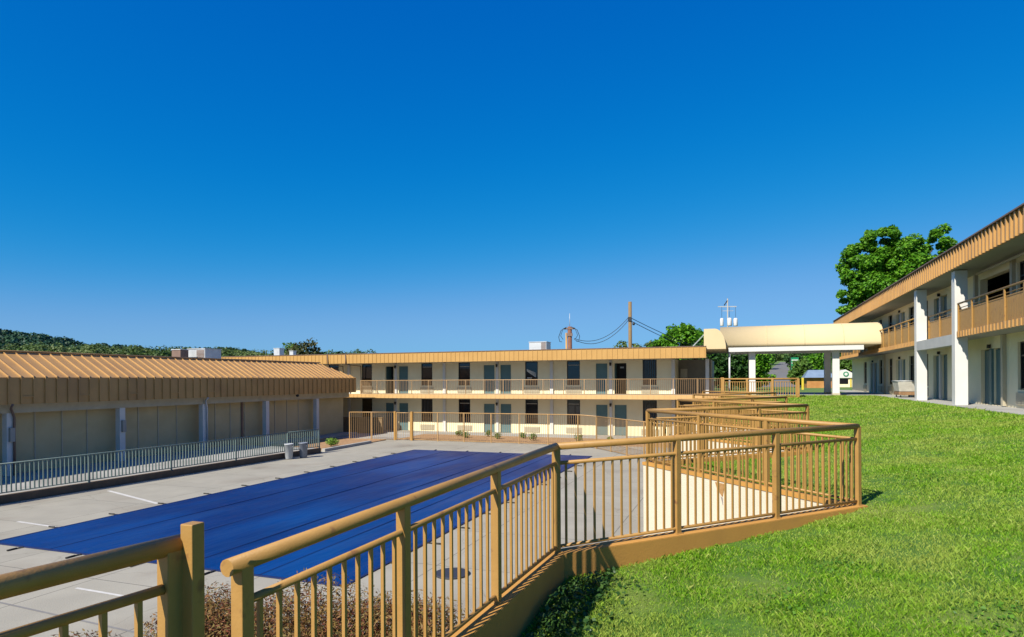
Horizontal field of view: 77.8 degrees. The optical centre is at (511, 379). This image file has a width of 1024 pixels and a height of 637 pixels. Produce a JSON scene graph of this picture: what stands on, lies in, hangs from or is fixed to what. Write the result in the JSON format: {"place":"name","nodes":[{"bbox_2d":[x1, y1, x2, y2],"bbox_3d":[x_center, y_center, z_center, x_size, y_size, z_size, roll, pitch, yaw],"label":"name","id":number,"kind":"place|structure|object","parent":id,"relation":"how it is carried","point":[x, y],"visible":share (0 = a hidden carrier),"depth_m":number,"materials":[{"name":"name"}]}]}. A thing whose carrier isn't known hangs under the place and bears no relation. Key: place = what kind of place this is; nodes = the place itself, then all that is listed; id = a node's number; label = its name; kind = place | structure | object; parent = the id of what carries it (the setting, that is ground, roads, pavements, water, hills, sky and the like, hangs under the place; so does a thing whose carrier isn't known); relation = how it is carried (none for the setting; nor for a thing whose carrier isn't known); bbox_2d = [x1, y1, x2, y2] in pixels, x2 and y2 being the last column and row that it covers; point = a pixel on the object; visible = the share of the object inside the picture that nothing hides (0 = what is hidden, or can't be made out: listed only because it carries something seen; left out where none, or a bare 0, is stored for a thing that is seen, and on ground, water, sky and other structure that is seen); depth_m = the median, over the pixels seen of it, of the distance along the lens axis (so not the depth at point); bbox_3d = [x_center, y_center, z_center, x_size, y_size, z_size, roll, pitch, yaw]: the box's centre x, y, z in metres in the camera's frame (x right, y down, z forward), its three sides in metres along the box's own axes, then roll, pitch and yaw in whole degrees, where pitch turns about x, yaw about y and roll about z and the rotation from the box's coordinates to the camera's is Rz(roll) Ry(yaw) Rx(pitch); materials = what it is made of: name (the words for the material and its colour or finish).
{"place":"outdoors","nodes":[
{"label":"outdoors","id":0,"kind":"place"},
{"bbox_2d":[0,334,76,349],"bbox_3d":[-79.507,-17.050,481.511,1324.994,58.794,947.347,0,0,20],"label":"hills","id":1,"kind":"structure","parent":0,"point":[24,345],"depth_m":490.87,"materials":[{"name":"green plant"}]},
{"bbox_2d":[0,328,265,353],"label":"forest","id":2,"kind":"object","parent":1,"relation":"on","point":[18,337],"visible":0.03,"depth_m":500.05,"materials":[{"name":"green plant"}]},
{"bbox_2d":[52,628,121,636],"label":"shrub","id":3,"kind":"object","parent":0,"point":[86,634],"visible":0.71,"depth_m":7.23,"materials":[{"name":"red plant"}]},
{"bbox_2d":[0,445,312,494],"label":"hall walkway","id":4,"kind":"structure","parent":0,"point":[36,479],"depth_m":27.21,"materials":[{"name":"concrete"}]},
{"bbox_2d":[143,581,283,636],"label":"shrub","id":5,"kind":"object","parent":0,"point":[217,620],"visible":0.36,"depth_m":7.30,"materials":[{"name":"red plant"}]},
{"bbox_2d":[224,568,391,636],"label":"shrub","id":6,"kind":"object","parent":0,"point":[305,622],"visible":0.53,"depth_m":7.39,"materials":[{"name":"red plant"}]},
{"bbox_2d":[0,438,672,636],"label":"pool deck","id":7,"kind":"structure","parent":0,"point":[70,508],"depth_m":17.99,"materials":[{"name":"concrete"}]},
{"bbox_2d":[0,602,154,636],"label":"painted line","id":8,"kind":"object","parent":7,"relation":"on","point":[57,614],"depth_m":10.78,"materials":[{"name":"white paint"}]},
{"bbox_2d":[75,587,122,595],"bbox_3d":[-7.754,3.988,11.930,1.301,0.001,0.070,0,0,22],"label":"painted line","id":9,"kind":"object","parent":7,"relation":"on","point":[98,591],"visible":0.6,"depth_m":11.95,"materials":[{"name":"white paint"}]},
{"bbox_2d":[109,490,157,503],"bbox_3d":[-13.059,4.016,21.789,4.054,0.001,0.130,0,0,38],"label":"painted line","id":10,"kind":"object","parent":7,"relation":"on","point":[133,497],"visible":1,"depth_m":21.64,"materials":[{"name":"white paint"}]},
{"bbox_2d":[0,448,320,503],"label":"fence curb","id":11,"kind":"structure","parent":7,"relation":"on","point":[38,493],"depth_m":24.85,"materials":[{"name":"concrete"}]},
{"bbox_2d":[0,432,288,493],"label":"railing","id":12,"kind":"object","parent":11,"relation":"on","point":[89,479],"visible":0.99,"depth_m":25.06,"materials":[{"name":"white metal"}]},
{"bbox_2d":[287,429,319,449],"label":"railing","id":13,"kind":"object","parent":11,"relation":"on","point":[318,438],"visible":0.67,"depth_m":34.08,"materials":[{"name":"white metal"}]},
{"bbox_2d":[0,350,356,475],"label":"poolside hall","id":14,"kind":"structure","parent":7,"relation":"on","point":[57,404],"depth_m":31.38,"materials":[{"name":"brown paint"}]},
{"bbox_2d":[171,349,188,356],"bbox_3d":[-20.381,-1.505,38.981,0.760,0.730,0.660,0,0,20],"label":"rooftop unit","id":15,"kind":"object","parent":14,"relation":"on","point":[179,352],"visible":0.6,"depth_m":38.73,"materials":[{"name":"brown metal"}]},
{"bbox_2d":[188,348,221,357],"bbox_3d":[-19.468,-1.550,40.193,1.460,0.810,1.360,0,0,20],"label":"rooftop unit","id":16,"kind":"object","parent":14,"relation":"on","point":[204,352],"visible":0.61,"depth_m":39.66,"materials":[{"name":"metal"}]},
{"bbox_2d":[284,443,293,458],"bbox_3d":[-11.261,3.615,32.050,0.465,0.780,0.470,0,0,-21],"label":"waste bin","id":17,"kind":"object","parent":7,"relation":"on","point":[288,450],"visible":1,"depth_m":31.89,"materials":[{"name":"plastic"}]},
{"bbox_2d":[0,449,591,586],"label":"pool cover","id":18,"kind":"object","parent":7,"relation":"on","point":[240,520],"visible":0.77,"depth_m":18.85,"materials":[{"name":"blue"}]},
{"bbox_2d":[299,442,307,457],"bbox_3d":[-10.714,3.612,32.597,0.465,0.780,0.470,0,0,-38],"label":"waste bin","id":19,"kind":"object","parent":7,"relation":"on","point":[303,446],"visible":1,"depth_m":32.43,"materials":[{"name":"grey plastic"}]},
{"bbox_2d":[273,438,385,449],"bbox_3d":[-11.559,3.987,39.648,4.600,0.050,6.400,0,0,20],"label":"planting bed","id":20,"kind":"object","parent":7,"relation":"on","point":[342,441],"visible":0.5,"depth_m":40.60,"materials":[{"name":"brown soil"}]},
{"bbox_2d":[325,437,339,445],"bbox_3d":[-10.627,3.680,37.637,0.871,0.546,0.673,0,0,8],"label":"shrub","id":21,"kind":"object","parent":20,"relation":"on","point":[332,441],"visible":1,"depth_m":37.51,"materials":[{"name":"green plant"}]},
{"bbox_2d":[322,441,371,451],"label":"garden curb","id":22,"kind":"structure","parent":7,"relation":"on","point":[344,446],"depth_m":37.25,"materials":[{"name":"concrete"}]},
{"bbox_2d":[349,412,393,438],"bbox_3d":[-9.375,3.067,42.257,3.104,1.871,0.090,0,0,8],"label":"pool fence","id":23,"kind":"object","parent":7,"relation":"on","point":[371,425],"visible":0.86,"depth_m":42.26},
{"bbox_2d":[410,411,413,440],"bbox_3d":[-6.561,3.040,41.596,0.150,1.910,0.150,0,0,20],"label":"gate post","id":24,"kind":"object","parent":7,"relation":"on","point":[411,426],"visible":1,"depth_m":41.52,"materials":[{"name":"brown metal"}]},
{"bbox_2d":[436,568,469,579],"bbox_3d":[-1.218,3.936,12.909,0.720,0.031,0.720,0,0,20],"label":"drain lid","id":25,"kind":"object","parent":7,"relation":"on","point":[447,573],"visible":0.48,"depth_m":12.84,"materials":[{"name":"grey metal"}]},
{"bbox_2d":[413,412,596,448],"bbox_3d":[-0.583,3.020,39.396,12.692,1.871,1.256,0,0,26],"label":"pool fence","id":26,"kind":"object","parent":7,"relation":"on","point":[519,426],"visible":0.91,"depth_m":39.14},
{"bbox_2d":[596,416,684,459],"bbox_3d":[6.236,2.983,32.068,0.090,1.871,8.573,0,0,-20],"label":"pool fence","id":27,"kind":"object","parent":7,"relation":"on","point":[611,428],"visible":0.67,"depth_m":32.86,"materials":[{"name":"brown metal"}]},
{"bbox_2d":[451,410,867,636],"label":"retaining wall","id":28,"kind":"structure","parent":7,"relation":"on","point":[515,612],"depth_m":6.99,"materials":[{"name":"beige paint"}]},
{"bbox_2d":[0,534,182,636],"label":"railing","id":29,"kind":"object","parent":28,"relation":"on","point":[166,554],"visible":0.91,"depth_m":2.12,"materials":[{"name":"beige paint"}]},
{"bbox_2d":[181,521,204,636],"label":"fence post","id":30,"kind":"object","parent":28,"relation":"on","point":[192,539],"visible":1,"depth_m":2.33,"materials":[{"name":"beige paint"}]},
{"bbox_2d":[220,443,558,636],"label":"railing","id":31,"kind":"object","parent":28,"relation":"on","point":[239,569],"visible":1,"depth_m":3.74,"materials":[{"name":"beige paint"}]},
{"bbox_2d":[552,424,861,553],"bbox_3d":[2.488,1.133,7.280,4.716,1.091,0.096,0,0,-27],"label":"railing","id":32,"kind":"object","parent":28,"relation":"on","point":[776,445],"visible":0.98,"depth_m":7.09,"materials":[{"name":"brown metal"}]},
{"bbox_2d":[650,404,809,459],"bbox_3d":[4.822,1.111,13.775,4.623,1.071,0.096,0,0,-26],"label":"railing","id":33,"kind":"object","parent":28,"relation":"on","point":[760,414],"visible":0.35,"depth_m":13.78,"materials":[{"name":"brown metal"}]},
{"bbox_2d":[681,396,787,432],"bbox_3d":[7.086,1.098,20.108,4.717,1.071,0.096,0,0,-27],"label":"railing","id":34,"kind":"object","parent":28,"relation":"on","point":[753,398],"visible":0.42,"depth_m":20.19,"materials":[{"name":"beige paint"}]},
{"bbox_2d":[702,391,771,413],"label":"railing","id":35,"kind":"object","parent":28,"relation":"on","point":[731,392],"visible":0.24,"depth_m":29.97,"materials":[{"name":"beige paint"}]},
{"bbox_2d":[693,394,783,426],"bbox_3d":[8.204,1.092,23.319,0.096,1.071,4.717,0,0,-24],"label":"railing","id":36,"kind":"object","parent":28,"relation":"on","point":[720,395],"visible":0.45,"depth_m":23.39,"materials":[{"name":"beige paint"}]},
{"bbox_2d":[676,399,802,446],"bbox_3d":[5.915,1.105,16.916,0.096,1.071,4.731,0,0,-24],"label":"railing","id":37,"kind":"object","parent":28,"relation":"on","point":[713,402],"visible":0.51,"depth_m":16.70,"materials":[{"name":"brown metal"}]},
{"bbox_2d":[702,392,776,418],"bbox_3d":[9.384,1.086,26.508,4.717,1.071,0.096,0,0,-27],"label":"railing","id":38,"kind":"object","parent":28,"relation":"on","point":[775,393],"visible":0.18,"depth_m":26.49,"materials":[{"name":"beige paint"}]},
{"bbox_2d":[645,409,856,500],"bbox_3d":[3.630,1.117,10.581,0.096,1.071,4.842,0,0,-22],"label":"railing","id":39,"kind":"object","parent":28,"relation":"on","point":[765,420],"visible":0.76,"depth_m":10.19,"materials":[{"name":"brown metal"}]},
{"bbox_2d":[334,433,420,438],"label":"side path","id":40,"kind":"structure","parent":0,"point":[379,436],"depth_m":45.10,"materials":[{"name":"concrete"}]},
{"bbox_2d":[343,417,383,433],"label":"wall","id":41,"kind":"structure","parent":40,"relation":"on","point":[361,424],"depth_m":47.87,"materials":[{"name":"brown wood"}]},
{"bbox_2d":[333,589,470,636],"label":"shrub","id":42,"kind":"object","parent":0,"point":[420,623],"visible":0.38,"depth_m":7.42,"materials":[{"name":"red plant"}]},
{"bbox_2d":[0,0,1023,354],"label":"sky","id":43,"kind":"structure","parent":0,"point":[381,176],"materials":[{"name":"blue"}]},
{"bbox_2d":[383,430,645,438],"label":"walkway","id":44,"kind":"structure","parent":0,"point":[483,434],"depth_m":45.32,"materials":[{"name":"concrete"}]},
{"bbox_2d":[221,346,719,435],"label":"motel building","id":45,"kind":"structure","parent":44,"relation":"on","point":[647,364],"depth_m":45.91,"materials":[{"name":"beige paint"}]},
{"bbox_2d":[362,364,371,385],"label":"window","id":46,"kind":"structure","parent":45,"relation":"in","point":[366,368],"depth_m":50.90,"materials":[{"name":"black glass"}]},
{"bbox_2d":[362,399,371,416],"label":"window","id":47,"kind":"structure","parent":45,"relation":"in","point":[366,403],"depth_m":50.94,"materials":[{"name":"black glass"}]},
{"bbox_2d":[386,367,391,392],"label":"door","id":48,"kind":"structure","parent":45,"relation":"in","point":[388,369],"depth_m":50.60,"materials":[{"name":"teal paint"}]},
{"bbox_2d":[386,403,393,429],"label":"door","id":49,"kind":"structure","parent":45,"relation":"in","point":[389,406],"depth_m":50.21,"materials":[{"name":"teal paint"}]},
{"bbox_2d":[399,366,407,392],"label":"door","id":50,"kind":"structure","parent":45,"relation":"in","point":[403,370],"depth_m":49.77,"materials":[{"name":"teal paint"}]},
{"bbox_2d":[399,403,407,429],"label":"door","id":51,"kind":"structure","parent":45,"relation":"in","point":[403,407],"depth_m":49.77,"materials":[{"name":"teal paint"}]},
{"bbox_2d":[421,363,431,384],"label":"window","id":52,"kind":"structure","parent":45,"relation":"in","point":[426,368],"depth_m":49.12,"materials":[{"name":"black glass"}]},
{"bbox_2d":[422,399,432,421],"bbox_3d":[-6.540,2.355,49.089,0.956,1.736,0.070,0,0,20],"label":"window","id":53,"kind":"structure","parent":45,"relation":"in","point":[426,403],"depth_m":49.07,"materials":[{"name":"black glass"}]},
{"bbox_2d":[459,362,469,384],"bbox_3d":[-3.581,-0.436,48.021,0.956,1.726,0.070,0,0,20],"label":"window","id":54,"kind":"structure","parent":45,"relation":"in","point":[464,368],"depth_m":48.03,"materials":[{"name":"black glass"}]},
{"bbox_2d":[459,399,469,421],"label":"window","id":55,"kind":"structure","parent":45,"relation":"in","point":[464,404],"depth_m":48.04,"materials":[{"name":"black glass"}]},
{"bbox_2d":[484,365,494,393],"bbox_3d":[-1.671,-0.023,47.344,0.868,2.144,0.045,0,0,20],"label":"door","id":56,"kind":"structure","parent":45,"relation":"in","point":[488,369],"depth_m":47.32,"materials":[{"name":"teal paint"}]},
{"bbox_2d":[484,404,494,431],"bbox_3d":[-1.655,2.852,47.344,0.868,2.114,0.045,0,0,20],"label":"door","id":57,"kind":"structure","parent":45,"relation":"in","point":[488,408],"depth_m":47.33,"materials":[{"name":"teal paint"}]},
{"bbox_2d":[501,365,510,393],"bbox_3d":[-0.443,-0.030,46.870,0.838,2.144,0.107,0,0,20],"label":"door","id":58,"kind":"structure","parent":45,"relation":"in","point":[505,369],"depth_m":46.87,"materials":[{"name":"teal paint"}]},
{"bbox_2d":[501,404,510,432],"bbox_3d":[-0.428,2.845,46.870,0.838,2.114,0.107,0,0,20],"label":"door","id":59,"kind":"structure","parent":45,"relation":"in","point":[505,408],"depth_m":46.87,"materials":[{"name":"teal paint"}]},
{"bbox_2d":[525,361,537,384],"bbox_3d":[1.440,-0.463,46.218,0.966,1.726,0.070,0,0,20],"label":"window","id":60,"kind":"structure","parent":45,"relation":"in","point":[531,368],"depth_m":46.21,"materials":[{"name":"black glass"}]},
{"bbox_2d":[525,400,537,423],"bbox_3d":[1.455,2.312,46.218,0.966,1.736,0.070,0,0,20],"label":"window","id":61,"kind":"structure","parent":45,"relation":"in","point":[531,405],"depth_m":46.21,"materials":[{"name":"black glass"}]},
{"bbox_2d":[529,341,550,349],"bbox_3d":[2.194,-2.492,49.784,1.460,0.939,1.260,0,0,20],"label":"rooftop unit","id":62,"kind":"object","parent":45,"relation":"on","point":[540,345],"visible":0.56,"depth_m":49.25,"materials":[{"name":"metal"}]},
{"bbox_2d":[360,378,720,394],"bbox_3d":[1.016,0.511,45.183,26.438,1.071,1.668,0,0,20],"label":"balcony railing","id":63,"kind":"object","parent":45,"relation":"on","point":[362,387],"visible":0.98,"depth_m":44.21,"materials":[{"name":"brown metal"}]},
{"bbox_2d":[567,361,579,384],"bbox_3d":[4.385,-0.479,45.160,0.946,1.726,0.070,0,0,20],"label":"window","id":64,"kind":"structure","parent":45,"relation":"in","point":[573,367],"depth_m":45.16,"materials":[{"name":"blue glass"}]},
{"bbox_2d":[567,400,579,423],"bbox_3d":[4.400,2.296,45.160,0.946,1.736,0.070,0,0,20],"label":"window","id":65,"kind":"structure","parent":45,"relation":"in","point":[573,406],"depth_m":45.18,"materials":[{"name":"black glass"}]},
{"bbox_2d":[596,363,606,393],"bbox_3d":[6.290,-0.066,44.452,0.808,2.144,0.107,0,0,20],"label":"door","id":66,"kind":"structure","parent":45,"relation":"in","point":[601,369],"depth_m":44.46,"materials":[{"name":"teal paint"}]},
{"bbox_2d":[596,405,607,434],"bbox_3d":[6.316,2.809,44.481,0.808,2.114,0.045,0,0,20],"label":"door","id":67,"kind":"structure","parent":45,"relation":"in","point":[601,410],"depth_m":44.45,"materials":[{"name":"teal paint"}]},
{"bbox_2d":[615,405,626,434],"bbox_3d":[7.543,2.802,44.007,0.838,2.114,0.107,0,0,20],"label":"door","id":68,"kind":"structure","parent":45,"relation":"in","point":[620,410],"depth_m":44.00,"materials":[{"name":"teal paint"}]},
{"bbox_2d":[643,360,656,384],"bbox_3d":[9.411,-0.506,43.355,0.946,1.726,0.070,0,0,20],"label":"window","id":69,"kind":"structure","parent":45,"relation":"in","point":[649,366],"depth_m":43.35,"materials":[{"name":"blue glass"}]},
{"bbox_2d":[643,400,656,425],"bbox_3d":[9.426,2.269,43.355,0.946,1.736,0.070,0,0,20],"label":"window","id":70,"kind":"structure","parent":45,"relation":"in","point":[647,404],"depth_m":43.35,"materials":[{"name":"black glass"}]},
{"bbox_2d":[398,434,672,447],"bbox_3d":[2.503,4.037,41.079,20.700,0.200,4.400,0,0,20],"label":"mulch bed","id":71,"kind":"object","parent":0,"point":[552,440],"visible":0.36,"depth_m":42.44,"materials":[{"name":"brown soil"}]},
{"bbox_2d":[520,394,1023,636],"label":"lawn","id":72,"kind":"structure","parent":0,"point":[756,580],"depth_m":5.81,"materials":[{"name":"plant"}]},
{"bbox_2d":[524,566,649,636],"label":"ground cover","id":73,"kind":"object","parent":72,"relation":"on","point":[553,612],"visible":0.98,"depth_m":5.44,"materials":[{"name":"green plant"}]},
{"bbox_2d":[728,446,1023,636],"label":"clover","id":74,"kind":"object","parent":72,"relation":"on","point":[983,607],"visible":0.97,"depth_m":5.17,"materials":[{"name":"green plant"}]},
{"bbox_2d":[833,203,1023,408],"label":"motel building","id":75,"kind":"structure","parent":72,"relation":"on","point":[951,320],"depth_m":25.15,"materials":[{"name":"beige paint"}]},
{"bbox_2d":[936,356,938,398],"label":"door","id":76,"kind":"structure","parent":75,"relation":"in","point":[937,357],"depth_m":30.78,"materials":[{"name":"teal paint"}]},
{"bbox_2d":[944,355,946,398],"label":"door","id":77,"kind":"structure","parent":75,"relation":"in","point":[945,356],"depth_m":29.59,"materials":[{"name":"teal paint"}]},
{"bbox_2d":[985,350,988,403],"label":"door","id":78,"kind":"structure","parent":75,"relation":"in","point":[986,352],"depth_m":24.58,"materials":[{"name":"teal paint"}]},
{"bbox_2d":[996,349,1000,404],"bbox_3d":[17.984,-0.102,23.313,0.050,2.050,0.880,0,0,20],"label":"door","id":79,"kind":"structure","parent":75,"relation":"in","point":[998,362],"depth_m":23.53,"materials":[{"name":"teal paint"}]},
{"bbox_2d":[1020,341,1023,389],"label":"window","id":80,"kind":"structure","parent":75,"relation":"in","point":[1021,343],"depth_m":21.52,"materials":[{"name":"black glass"}]},
{"bbox_2d":[1020,261,1023,290],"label":"window","id":81,"kind":"structure","parent":75,"relation":"in","point":[1021,263],"depth_m":21.51,"materials":[{"name":"black glass"}]},
{"bbox_2d":[762,362,800,386],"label":"road","id":82,"kind":"structure","parent":0,"point":[780,370],"depth_m":109.65,"materials":[{"name":"grey asphalt"}]},
{"bbox_2d":[714,361,851,391],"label":"lawn","id":83,"kind":"structure","parent":0,"point":[804,390],"depth_m":62.91,"materials":[{"name":"green plant"}]},
{"bbox_2d":[648,322,703,359],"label":"broadleaf tree","id":84,"kind":"object","parent":83,"relation":"on","point":[685,333],"visible":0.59,"depth_m":73.56,"materials":[{"name":"green plant"}]},
{"bbox_2d":[681,340,733,385],"bbox_3d":[17.893,-1.465,59.467,4.309,4.937,4.656,0,0,-39],"label":"tree","id":85,"kind":"object","parent":83,"relation":"on","point":[719,359],"visible":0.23,"depth_m":58.23,"materials":[{"name":"green plant"}]},
{"bbox_2d":[708,353,747,389],"bbox_3d":[20.487,-1.291,60.059,4.405,4.564,3.959,0,0,20],"label":"tree","id":86,"kind":"object","parent":83,"relation":"on","point":[738,369],"visible":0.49,"depth_m":59.03,"materials":[{"name":"green plant"}]},
{"bbox_2d":[718,299,737,387],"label":"transformer pole","id":87,"kind":"object","parent":83,"relation":"on","point":[729,321],"visible":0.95,"depth_m":74.75,"materials":[{"name":"metal"}]},
{"bbox_2d":[736,354,775,387],"bbox_3d":[23.272,-1.343,61.706,3.769,4.636,3.981,0,0,-22],"label":"tree","id":88,"kind":"object","parent":83,"relation":"on","point":[762,367],"visible":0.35,"depth_m":60.78,"materials":[{"name":"green plant"}]},
{"bbox_2d":[783,353,815,366],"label":"tree","id":89,"kind":"object","parent":83,"relation":"on","point":[786,358],"visible":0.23,"depth_m":116.49,"materials":[{"name":"green plant"}]},
{"bbox_2d":[786,358,813,384],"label":"tree","id":90,"kind":"object","parent":83,"relation":"on","point":[800,367],"visible":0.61,"depth_m":74.31,"materials":[{"name":"green plant"}]},
{"bbox_2d":[801,370,831,387],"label":"kiosk","id":91,"kind":"object","parent":83,"relation":"on","point":[813,378],"visible":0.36,"depth_m":69.83,"materials":[{"name":"orange metal"}]},
{"bbox_2d":[803,353,831,369],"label":"tree","id":92,"kind":"object","parent":83,"relation":"on","point":[818,358],"visible":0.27,"depth_m":82.44,"materials":[{"name":"green plant"}]},
{"bbox_2d":[831,360,851,372],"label":"tree","id":93,"kind":"object","parent":83,"relation":"on","point":[846,364],"visible":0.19,"depth_m":77.91,"materials":[{"name":"green plant"}]},
{"bbox_2d":[840,369,851,386],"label":"shop building","id":94,"kind":"structure","parent":83,"relation":"on","point":[845,378],"depth_m":74.80,"materials":[{"name":"beige paint"}]},
{"bbox_2d":[834,223,957,314],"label":"maple tree","id":95,"kind":"object","parent":83,"relation":"on","point":[895,258],"visible":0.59,"depth_m":69.11,"materials":[{"name":"green plant"}]},
{"bbox_2d":[714,392,863,395],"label":"entrance plaza","id":96,"kind":"structure","parent":0,"point":[821,393],"depth_m":43.29,"materials":[{"name":"concrete"}]},
{"bbox_2d":[693,322,882,394],"bbox_3d":[17.963,-1.272,42.529,10.927,4.469,7.800,0,0,20],"label":"entrance canopy","id":97,"kind":"object","parent":96,"relation":"on","point":[835,340],"visible":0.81,"depth_m":39.45,"materials":[{"name":"white paint"}]},
{"bbox_2d":[831,390,1023,414],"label":"walkway","id":98,"kind":"structure","parent":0,"point":[992,408],"depth_m":24.56,"materials":[{"name":"concrete"}]},
{"bbox_2d":[892,380,914,396],"bbox_3d":[21.136,0.489,34.168,0.970,0.890,1.450,0,0,20],"label":"laundry cart","id":99,"kind":"object","parent":98,"relation":"on","point":[905,387],"visible":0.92,"depth_m":33.65,"materials":[{"name":"white fabric"}]},
{"label":"ground","id":100,"kind":"structure","parent":0,"visible":0},
{"bbox_2d":[0,342,375,356],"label":"tree belt","id":101,"kind":"object","parent":100,"relation":"on","point":[97,349],"visible":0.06,"depth_m":205.52,"materials":[{"name":"green plant"}]},
{"bbox_2d":[284,338,321,354],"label":"tree","id":102,"kind":"object","parent":100,"relation":"on","point":[300,351],"visible":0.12,"depth_m":69.31,"materials":[{"name":"green plant"}]},
{"bbox_2d":[559,313,579,348],"bbox_3d":[5.654,-1.131,61.970,2.152,10.700,0.532,0,0,20],"label":"utility pole","id":103,"kind":"object","parent":100,"relation":"on","point":[569,334],"visible":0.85,"depth_m":61.84,"materials":[{"name":"brown wood"}]},
{"bbox_2d":[628,302,634,346],"bbox_3d":[11.689,-1.713,61.929,0.666,11.800,0.436,0,0,20],"label":"utility pole","id":104,"kind":"object","parent":100,"relation":"on","point":[630,323],"visible":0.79,"depth_m":61.86,"materials":[{"name":"brown wood"}]},
{"bbox_2d":[613,340,803,360],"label":"hillside wood","id":105,"kind":"object","parent":100,"relation":"on","point":[780,357],"visible":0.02,"depth_m":202.03,"materials":[{"name":"green plant"}]},
{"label":"plaza curb","id":106,"kind":"structure","parent":0,"visible":0},
{"bbox_2d":[722,378,799,396],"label":"railing","id":107,"kind":"object","parent":106,"relation":"on","point":[797,387],"visible":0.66,"depth_m":35.51,"materials":[{"name":"beige paint"}]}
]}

